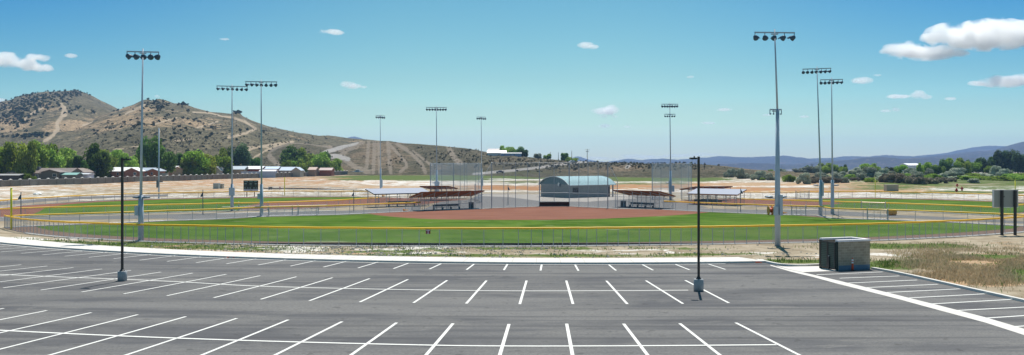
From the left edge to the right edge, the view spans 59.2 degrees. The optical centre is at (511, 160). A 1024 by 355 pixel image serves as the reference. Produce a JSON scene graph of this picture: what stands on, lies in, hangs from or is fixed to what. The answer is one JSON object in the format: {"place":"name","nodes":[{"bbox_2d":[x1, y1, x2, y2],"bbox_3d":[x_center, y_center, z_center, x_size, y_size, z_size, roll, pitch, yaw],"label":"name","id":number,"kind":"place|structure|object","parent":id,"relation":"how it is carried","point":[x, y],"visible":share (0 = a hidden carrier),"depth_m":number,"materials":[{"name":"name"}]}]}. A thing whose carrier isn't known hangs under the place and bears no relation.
{"place":"outdoors","nodes":[
{"label":"outdoors","id":0,"kind":"place"},
{"bbox_2d":[0,90,116,148],"bbox_3d":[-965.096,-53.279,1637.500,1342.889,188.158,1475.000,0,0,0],"label":"hill","id":1,"kind":"structure","parent":0,"point":[51,122],"depth_m":1332.13,"materials":[{"name":"brown soil"}]},
{"bbox_2d":[0,89,95,138],"bbox_3d":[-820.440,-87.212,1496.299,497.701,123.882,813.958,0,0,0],"label":"juniper scrub","id":2,"kind":"object","parent":1,"relation":"on","point":[23,121],"visible":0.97,"depth_m":1424.83,"materials":[{"name":"green plant"}]},
{"bbox_2d":[0,194,167,204],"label":"path","id":3,"kind":"structure","parent":0,"point":[31,201],"depth_m":202.25,"materials":[{"name":"brown soil"}]},
{"bbox_2d":[17,99,376,174],"bbox_3d":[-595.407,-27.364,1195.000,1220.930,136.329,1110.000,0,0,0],"label":"hill","id":4,"kind":"structure","parent":0,"point":[78,136],"depth_m":981.57,"materials":[{"name":"brown soil"}]},
{"bbox_2d":[92,98,264,150],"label":"hill brush","id":5,"kind":"object","parent":4,"relation":"on","point":[158,108],"visible":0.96,"depth_m":1034.35,"materials":[{"name":"green plant"}]},
{"bbox_2d":[63,115,353,153],"bbox_3d":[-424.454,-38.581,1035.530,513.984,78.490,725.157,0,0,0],"label":"sage brush","id":6,"kind":"object","parent":4,"relation":"on","point":[126,138],"visible":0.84,"depth_m":816.74,"materials":[{"name":"green plant"}]},
{"bbox_2d":[0,206,419,220],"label":"path","id":7,"kind":"structure","parent":0,"point":[205,215],"depth_m":143.64,"materials":[{"name":"brown soil"}]},
{"bbox_2d":[245,79,276,215],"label":"light pole","id":8,"kind":"object","parent":7,"relation":"on","point":[260,195],"visible":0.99,"depth_m":141.07,"materials":[{"name":"metal"}]},
{"bbox_2d":[0,236,764,263],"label":"sidewalk","id":9,"kind":"structure","parent":0,"point":[194,253],"depth_m":76.62,"materials":[{"name":"concrete"}]},
{"bbox_2d":[262,141,753,177],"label":"hill","id":10,"kind":"structure","parent":0,"point":[351,158],"depth_m":604.32,"materials":[{"name":"brown soil"}]},
{"bbox_2d":[297,147,314,162],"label":"tree","id":11,"kind":"object","parent":10,"relation":"on","point":[306,156],"visible":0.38,"depth_m":562.36,"materials":[{"name":"green plant"}]},
{"bbox_2d":[309,151,329,167],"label":"tree","id":12,"kind":"object","parent":10,"relation":"on","point":[317,160],"visible":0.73,"depth_m":554.15,"materials":[{"name":"green plant"}]},
{"bbox_2d":[322,157,337,170],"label":"tree","id":13,"kind":"object","parent":10,"relation":"on","point":[332,164],"visible":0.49,"depth_m":556.13,"materials":[{"name":"green plant"}]},
{"bbox_2d":[260,141,719,171],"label":"sage brush","id":14,"kind":"object","parent":10,"relation":"on","point":[567,162],"visible":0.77,"depth_m":597.37,"materials":[{"name":"green plant"}]},
{"bbox_2d":[487,150,506,155],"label":"barn","id":15,"kind":"structure","parent":10,"relation":"on","point":[494,152],"depth_m":689.04,"materials":[{"name":"paint"}]},
{"bbox_2d":[0,170,1023,298],"bbox_3d":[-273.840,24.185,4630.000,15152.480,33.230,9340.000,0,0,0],"label":"ground","id":16,"kind":"structure","parent":0,"point":[360,182],"depth_m":213.56,"materials":[{"name":"beige soil"}]},
{"bbox_2d":[0,141,16,173],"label":"tree","id":17,"kind":"object","parent":16,"relation":"on","point":[8,155],"visible":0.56,"depth_m":365.56,"materials":[{"name":"green plant"}]},
{"bbox_2d":[0,174,23,179],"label":"shed","id":18,"kind":"structure","parent":16,"relation":"on","point":[10,176],"depth_m":336.00,"materials":[{"name":"paint"}]},
{"bbox_2d":[2,142,26,173],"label":"tree","id":19,"kind":"object","parent":16,"relation":"on","point":[22,147],"visible":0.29,"depth_m":364.89,"materials":[{"name":"green plant"}]},
{"bbox_2d":[15,139,37,173],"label":"tree","id":20,"kind":"object","parent":16,"relation":"on","point":[28,155],"visible":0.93,"depth_m":361.00,"materials":[{"name":"green plant"}]},
{"bbox_2d":[34,140,49,167],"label":"tree","id":21,"kind":"object","parent":16,"relation":"on","point":[43,155],"visible":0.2,"depth_m":378.14,"materials":[{"name":"green plant"}]},
{"bbox_2d":[6,167,81,178],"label":"house","id":22,"kind":"structure","parent":16,"relation":"on","point":[37,174],"depth_m":364.76,"materials":[{"name":"paint"}]},
{"bbox_2d":[39,169,66,178],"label":"house","id":23,"kind":"structure","parent":16,"relation":"on","point":[53,173],"depth_m":349.00,"materials":[{"name":"paint"}]},
{"bbox_2d":[44,148,66,167],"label":"tree","id":24,"kind":"object","parent":16,"relation":"on","point":[54,161],"visible":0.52,"depth_m":386.56,"materials":[{"name":"green plant"}]},
{"bbox_2d":[57,148,76,167],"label":"tree","id":25,"kind":"object","parent":16,"relation":"on","point":[67,154],"visible":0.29,"depth_m":420.61,"materials":[{"name":"green plant"}]},
{"bbox_2d":[61,173,83,178],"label":"shed","id":26,"kind":"structure","parent":16,"relation":"on","point":[70,175],"depth_m":350.00,"materials":[{"name":"paint"}]},
{"bbox_2d":[70,155,82,167],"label":"tree","id":27,"kind":"object","parent":16,"relation":"on","point":[77,160],"visible":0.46,"depth_m":398.13,"materials":[{"name":"green plant"}]},
{"bbox_2d":[81,142,112,177],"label":"tree","id":28,"kind":"object","parent":16,"relation":"on","point":[98,161],"visible":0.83,"depth_m":387.03,"materials":[{"name":"green plant"}]},
{"bbox_2d":[110,167,139,176],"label":"house","id":29,"kind":"structure","parent":16,"relation":"on","point":[116,171],"depth_m":392.00,"materials":[{"name":"paint"}]},
{"bbox_2d":[117,152,139,166],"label":"tree","id":30,"kind":"object","parent":16,"relation":"on","point":[131,163],"visible":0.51,"depth_m":427.33,"materials":[{"name":"green plant"}]},
{"bbox_2d":[124,168,144,176],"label":"house","id":31,"kind":"structure","parent":16,"relation":"on","point":[131,172],"depth_m":384.00,"materials":[{"name":"brick"}]},
{"bbox_2d":[126,49,160,240],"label":"light pole","id":32,"kind":"object","parent":16,"relation":"on","point":[139,210],"visible":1,"depth_m":98.43,"materials":[{"name":"metal"}]},
{"bbox_2d":[136,136,150,167],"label":"tree","id":33,"kind":"object","parent":16,"relation":"on","point":[145,148],"visible":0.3,"depth_m":470.16,"materials":[{"name":"green plant"}]},
{"bbox_2d":[156,128,162,197],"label":"slim pole","id":34,"kind":"object","parent":16,"relation":"on","point":[158,181],"visible":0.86,"depth_m":207.77,"materials":[{"name":"metal"}]},
{"bbox_2d":[146,135,177,172],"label":"tree","id":35,"kind":"object","parent":16,"relation":"on","point":[168,160],"visible":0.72,"depth_m":431.27,"materials":[{"name":"green plant"}]},
{"bbox_2d":[0,171,347,186],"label":"block wall","id":36,"kind":"structure","parent":16,"relation":"on","point":[55,181],"depth_m":359.03,"materials":[{"name":"concrete"}]},
{"bbox_2d":[180,156,196,174],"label":"tree","id":37,"kind":"object","parent":16,"relation":"on","point":[184,165],"visible":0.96,"depth_m":450.98,"materials":[{"name":"green plant"}]},
{"bbox_2d":[181,149,210,174],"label":"tree","id":38,"kind":"object","parent":16,"relation":"on","point":[201,162],"visible":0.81,"depth_m":454.59,"materials":[{"name":"green plant"}]},
{"bbox_2d":[200,153,217,174],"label":"tree","id":39,"kind":"object","parent":16,"relation":"on","point":[212,166],"visible":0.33,"depth_m":464.58,"materials":[{"name":"green plant"}]},
{"bbox_2d":[215,156,233,173],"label":"tree","id":40,"kind":"object","parent":16,"relation":"on","point":[224,162],"visible":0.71,"depth_m":474.72,"materials":[{"name":"green plant"}]},
{"bbox_2d":[216,85,247,210],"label":"light pole","id":41,"kind":"object","parent":16,"relation":"on","point":[232,192],"visible":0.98,"depth_m":156.28,"materials":[{"name":"metal"}]},
{"bbox_2d":[0,197,466,216],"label":"field clay","id":42,"kind":"structure","parent":16,"relation":"on","point":[30,211],"depth_m":183.64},
{"bbox_2d":[0,191,368,207],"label":"outfield fence","id":43,"kind":"object","parent":42,"relation":"on","point":[198,193],"visible":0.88,"depth_m":207.99,"materials":[{"name":"grey"}]},
{"bbox_2d":[35,197,366,216],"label":"field grass","id":44,"kind":"structure","parent":42,"relation":"on","point":[164,201],"depth_m":179.32,"materials":[{"name":"green plant"}]},
{"bbox_2d":[420,186,457,200],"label":"dugout","id":45,"kind":"object","parent":42,"relation":"on","point":[439,187],"visible":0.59,"depth_m":197.26,"materials":[{"name":"metal"}]},
{"bbox_2d":[230,166,248,173],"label":"house","id":46,"kind":"structure","parent":16,"relation":"on","point":[237,169],"depth_m":480.79,"materials":[{"name":"paint"}]},
{"bbox_2d":[230,142,251,165],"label":"tree","id":47,"kind":"object","parent":16,"relation":"on","point":[241,153],"visible":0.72,"depth_m":507.22,"materials":[{"name":"green plant"}]},
{"bbox_2d":[243,180,257,196],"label":"scoreboard","id":48,"kind":"object","parent":16,"relation":"on","point":[250,185],"visible":0.97,"depth_m":217.35,"materials":[{"name":"black paint"}]},
{"bbox_2d":[241,171,274,177],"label":"garden fence","id":49,"kind":"object","parent":16,"relation":"on","point":[268,174],"visible":0.69,"depth_m":455.00,"materials":[{"name":"paint"}]},
{"bbox_2d":[279,144,307,165],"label":"tree","id":50,"kind":"object","parent":16,"relation":"on","point":[289,153],"visible":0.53,"depth_m":555.60,"materials":[{"name":"green plant"}]},
{"bbox_2d":[291,167,304,176],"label":"house","id":51,"kind":"structure","parent":16,"relation":"on","point":[297,171],"depth_m":488.00,"materials":[{"name":"paint"}]},
{"bbox_2d":[296,159,312,171],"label":"tree","id":52,"kind":"object","parent":16,"relation":"on","point":[303,165],"visible":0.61,"depth_m":532.06,"materials":[{"name":"green plant"}]},
{"bbox_2d":[308,167,318,176],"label":"house","id":53,"kind":"structure","parent":16,"relation":"on","point":[313,171],"depth_m":505.00,"materials":[{"name":"paint"}]},
{"bbox_2d":[319,168,334,175],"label":"house","id":54,"kind":"structure","parent":16,"relation":"on","point":[326,171],"depth_m":512.00,"materials":[{"name":"paint"}]},
{"bbox_2d":[376,115,384,187],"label":"light pole","id":55,"kind":"object","parent":16,"relation":"on","point":[381,180],"visible":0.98,"depth_m":248.83,"materials":[{"name":"metal"}]},
{"bbox_2d":[365,188,428,206],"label":"dugout","id":56,"kind":"object","parent":16,"relation":"on","point":[387,191],"visible":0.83,"depth_m":171.96,"materials":[{"name":"metal"}]},
{"bbox_2d":[34,237,816,257],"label":"rubble","id":57,"kind":"object","parent":16,"relation":"on","point":[342,251],"visible":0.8,"depth_m":87.61,"materials":[{"name":"beige stone"}]},
{"bbox_2d":[426,106,446,190],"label":"light pole","id":58,"kind":"object","parent":16,"relation":"on","point":[440,109],"visible":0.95,"depth_m":212.49,"materials":[{"name":"metal"}]},
{"bbox_2d":[0,244,1023,354],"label":"parking lot","id":59,"kind":"structure","parent":16,"relation":"on","point":[800,314],"depth_m":47.93,"materials":[{"name":"grey asphalt"}]},
{"bbox_2d":[117,157,130,280],"bbox_3d":[-26.190,4.019,60.852,0.847,8.437,0.594,0,0,0],"label":"lamp post","id":60,"kind":"object","parent":59,"relation":"on","point":[122,274],"visible":0.94,"depth_m":60.78,"materials":[{"name":"metal"}]},
{"bbox_2d":[0,244,1023,354],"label":"parking lines","id":61,"kind":"object","parent":59,"relation":"on","point":[502,345],"visible":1,"depth_m":43.84,"materials":[{"name":"paint"}]},
{"bbox_2d":[689,156,703,290],"bbox_3d":[11.524,3.991,56.238,0.857,8.513,0.615,0,0,0],"label":"lamp post","id":62,"kind":"object","parent":59,"relation":"on","point":[698,283],"visible":0.9,"depth_m":56.17,"materials":[{"name":"metal"}]},
{"bbox_2d":[779,266,836,271],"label":"concrete pad","id":63,"kind":"object","parent":59,"relation":"on","point":[807,268],"visible":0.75,"depth_m":69.83,"materials":[{"name":"white concrete"}]},
{"bbox_2d":[770,265,1023,334],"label":"gutter","id":64,"kind":"object","parent":59,"relation":"on","point":[1019,330],"visible":1,"depth_m":49.75,"materials":[{"name":"concrete"}]},
{"bbox_2d":[871,267,1023,301],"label":"side kerb","id":65,"kind":"structure","parent":59,"relation":"on","point":[958,286],"depth_m":58.08,"materials":[{"name":"grey concrete"}]},
{"bbox_2d":[0,196,1023,246],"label":"mowing strips","id":66,"kind":"object","parent":16,"relation":"on","point":[500,207],"visible":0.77,"depth_m":131.67,"materials":[{"name":"plant"}]},
{"bbox_2d":[0,197,379,216],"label":"foul line fence","id":67,"kind":"object","parent":66,"relation":"on","point":[186,204],"visible":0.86,"depth_m":152.97,"materials":[{"name":"grey metal"}]},
{"bbox_2d":[4,202,420,227],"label":"foul line fence","id":68,"kind":"object","parent":66,"relation":"on","point":[213,214],"visible":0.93,"depth_m":134.50,"materials":[{"name":"grey metal"}]},
{"bbox_2d":[4,215,1023,245],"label":"outfield fence","id":69,"kind":"object","parent":66,"relation":"on","point":[518,228],"visible":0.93,"depth_m":94.73,"materials":[{"name":"grey metal"}]},
{"bbox_2d":[664,201,1023,225],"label":"foul line fence","id":70,"kind":"object","parent":66,"relation":"on","point":[836,214],"visible":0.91,"depth_m":136.00,"materials":[{"name":"grey metal"}]},
{"bbox_2d":[736,198,999,214],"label":"foul line fence","id":71,"kind":"object","parent":66,"relation":"on","point":[924,206],"visible":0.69,"depth_m":157.72,"materials":[{"name":"grey metal"}]},
{"bbox_2d":[731,191,1023,200],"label":"outfield fence","id":72,"kind":"object","parent":66,"relation":"on","point":[786,193],"visible":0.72,"depth_m":206.62,"materials":[{"name":"grey"}]},
{"bbox_2d":[14,236,1023,284],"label":"green weeds","id":73,"kind":"object","parent":16,"relation":"on","point":[436,246],"visible":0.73,"depth_m":87.53,"materials":[{"name":"green plant"}]},
{"bbox_2d":[368,206,706,219],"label":"infield clay","id":74,"kind":"structure","parent":16,"relation":"on","point":[546,213],"depth_m":148.84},
{"bbox_2d":[734,168,749,178],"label":"shrub","id":75,"kind":"object","parent":16,"relation":"on","point":[740,173],"visible":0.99,"depth_m":428.31,"materials":[{"name":"green plant"}]},
{"bbox_2d":[749,170,766,179],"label":"shrub","id":76,"kind":"object","parent":16,"relation":"on","point":[757,175],"visible":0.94,"depth_m":400.92,"materials":[{"name":"green plant"}]},
{"bbox_2d":[753,29,795,245],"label":"light pole","id":77,"kind":"object","parent":16,"relation":"on","point":[778,209],"visible":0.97,"depth_m":92.58,"materials":[{"name":"metal"}]},
{"bbox_2d":[755,259,818,265],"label":"kerb","id":78,"kind":"structure","parent":16,"relation":"on","point":[780,264],"depth_m":72.04,"materials":[{"name":"grey concrete"}]},
{"bbox_2d":[795,173,811,183],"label":"shrub","id":79,"kind":"object","parent":16,"relation":"on","point":[804,178],"visible":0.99,"depth_m":336.64,"materials":[{"name":"green plant"}]},
{"bbox_2d":[802,68,830,215],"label":"light pole","id":80,"kind":"object","parent":16,"relation":"on","point":[821,188],"visible":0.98,"depth_m":143.22,"materials":[{"name":"metal"}]},
{"bbox_2d":[821,163,838,173],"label":"tree","id":81,"kind":"object","parent":16,"relation":"on","point":[826,169],"visible":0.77,"depth_m":571.48,"materials":[{"name":"green plant"}]},
{"bbox_2d":[767,256,905,267],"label":"green weeds","id":82,"kind":"object","parent":16,"relation":"on","point":[886,264],"visible":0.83,"depth_m":73.74,"materials":[{"name":"green plant"}]},
{"bbox_2d":[819,237,870,270],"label":"trash enclosure","id":83,"kind":"object","parent":16,"relation":"on","point":[838,253],"visible":0.92,"depth_m":68.93,"materials":[{"name":"black paint"}]},
{"bbox_2d":[684,198,1023,212],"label":"field clay","id":84,"kind":"structure","parent":16,"relation":"on","point":[773,201],"depth_m":192.56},
{"bbox_2d":[680,186,732,200],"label":"dugout","id":85,"kind":"object","parent":84,"relation":"on","point":[710,187],"visible":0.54,"depth_m":196.31,"materials":[{"name":"metal"}]},
{"bbox_2d":[687,188,746,205],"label":"dugout","id":86,"kind":"object","parent":84,"relation":"on","point":[718,192],"visible":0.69,"depth_m":177.94,"materials":[{"name":"metal"}]},
{"bbox_2d":[798,199,1023,214],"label":"field grass","id":87,"kind":"structure","parent":84,"relation":"on","point":[956,208],"depth_m":175.35,"materials":[{"name":"green plant"}]},
{"bbox_2d":[862,167,877,177],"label":"shrub","id":88,"kind":"object","parent":16,"relation":"on","point":[870,171],"visible":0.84,"depth_m":470.16,"materials":[{"name":"green plant"}]},
{"bbox_2d":[912,176,928,184],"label":"shrub","id":89,"kind":"object","parent":16,"relation":"on","point":[919,180],"visible":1,"depth_m":324.86,"materials":[{"name":"green plant"}]},
{"bbox_2d":[944,167,965,175],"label":"shrub","id":90,"kind":"object","parent":16,"relation":"on","point":[955,172],"visible":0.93,"depth_m":495.47,"materials":[{"name":"green plant"}]},
{"bbox_2d":[956,158,971,172],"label":"tree","id":91,"kind":"object","parent":16,"relation":"on","point":[965,164],"visible":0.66,"depth_m":553.51,"materials":[{"name":"green plant"}]},
{"bbox_2d":[993,150,1005,168],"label":"tree","id":92,"kind":"object","parent":16,"relation":"on","point":[996,156],"visible":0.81,"depth_m":608.69,"materials":[{"name":"green plant"}]},
{"bbox_2d":[985,176,1014,180],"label":"shrub","id":93,"kind":"object","parent":16,"relation":"on","point":[997,178],"visible":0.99,"depth_m":384.28,"materials":[{"name":"green plant"}]},
{"bbox_2d":[992,190,1017,234],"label":"scoreboard","id":94,"kind":"object","parent":16,"relation":"on","point":[1002,199],"visible":0.92,"depth_m":105.99,"materials":[{"name":"black paint"}]},
{"bbox_2d":[998,150,1011,169],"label":"tree","id":95,"kind":"object","parent":16,"relation":"on","point":[1004,156],"visible":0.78,"depth_m":607.73,"materials":[{"name":"green plant"}]},
{"bbox_2d":[1011,150,1023,172],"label":"tree","id":96,"kind":"object","parent":16,"relation":"on","point":[1016,158],"visible":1,"depth_m":589.45,"materials":[{"name":"green plant"}]},
{"bbox_2d":[0,0,1023,161],"label":"sky","id":97,"kind":"structure","parent":0,"point":[574,77],"materials":[{"name":"blue"}]},
{"bbox_2d":[9,206,1023,244],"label":"warning track","id":98,"kind":"structure","parent":0,"point":[272,242],"depth_m":102.75,"materials":[{"name":"brown soil"}]},
{"bbox_2d":[35,212,1019,242],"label":"outfield grass","id":99,"kind":"structure","parent":0,"point":[373,220],"depth_m":114.52,"materials":[{"name":"green plant"}]},
{"bbox_2d":[423,194,707,209],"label":"plaza","id":100,"kind":"structure","parent":0,"point":[531,202],"depth_m":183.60,"materials":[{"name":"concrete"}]},
{"bbox_2d":[409,190,484,210],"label":"dugout","id":101,"kind":"object","parent":100,"relation":"on","point":[446,194],"visible":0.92,"depth_m":160.60,"materials":[{"name":"metal"}]},
{"bbox_2d":[430,163,481,201],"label":"backstop","id":102,"kind":"object","parent":100,"relation":"on","point":[464,171],"visible":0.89,"depth_m":205.24,"materials":[{"name":"white metal"}]},
{"bbox_2d":[475,161,617,208],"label":"backstop","id":103,"kind":"object","parent":100,"relation":"on","point":[550,203],"visible":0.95,"depth_m":169.72,"materials":[{"name":"grey metal"}]},
{"bbox_2d":[613,190,675,208],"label":"dugout","id":104,"kind":"object","parent":100,"relation":"on","point":[637,193],"visible":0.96,"depth_m":166.91,"materials":[{"name":"metal"}]},
{"bbox_2d":[661,104,677,199],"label":"light pole","id":105,"kind":"object","parent":100,"relation":"on","point":[671,188],"visible":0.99,"depth_m":199.03,"materials":[{"name":"metal"}]},
{"bbox_2d":[652,163,691,201],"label":"backstop","id":106,"kind":"object","parent":100,"relation":"on","point":[688,175],"visible":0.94,"depth_m":205.27,"materials":[{"name":"white metal"}]},
{"bbox_2d":[538,176,615,197],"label":"concession building","id":107,"kind":"structure","parent":0,"point":[585,181],"depth_m":215.59,"materials":[{"name":"silver metal"}]},
{"bbox_2d":[722,166,814,176],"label":"mound","id":108,"kind":"object","parent":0,"point":[792,173],"visible":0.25,"depth_m":552.88,"materials":[{"name":"brown soil"}]},
{"bbox_2d":[609,146,1004,164],"bbox_3d":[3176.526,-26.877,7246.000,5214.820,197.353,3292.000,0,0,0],"label":"mountain","id":109,"kind":"structure","parent":0,"point":[715,160],"depth_m":6793.99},
{"bbox_2d":[664,206,1023,223],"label":"path","id":110,"kind":"structure","parent":0,"point":[827,212],"depth_m":149.04,"materials":[{"name":"red soil"}]},
{"bbox_2d":[820,77,842,213],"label":"light pole","id":111,"kind":"object","parent":110,"relation":"on","point":[832,180],"visible":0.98,"depth_m":147.71,"materials":[{"name":"metal"}]},
{"bbox_2d":[716,142,1023,170],"bbox_3d":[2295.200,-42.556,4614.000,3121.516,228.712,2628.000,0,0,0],"label":"mountain","id":112,"kind":"structure","parent":0,"point":[881,162],"depth_m":4085.22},
{"bbox_2d":[870,241,1023,292],"bbox_3d":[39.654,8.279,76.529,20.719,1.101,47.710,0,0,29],"label":"dry grass","id":113,"kind":"structure","parent":0,"point":[978,275],"depth_m":69.91,"materials":[{"name":"beige plant"}]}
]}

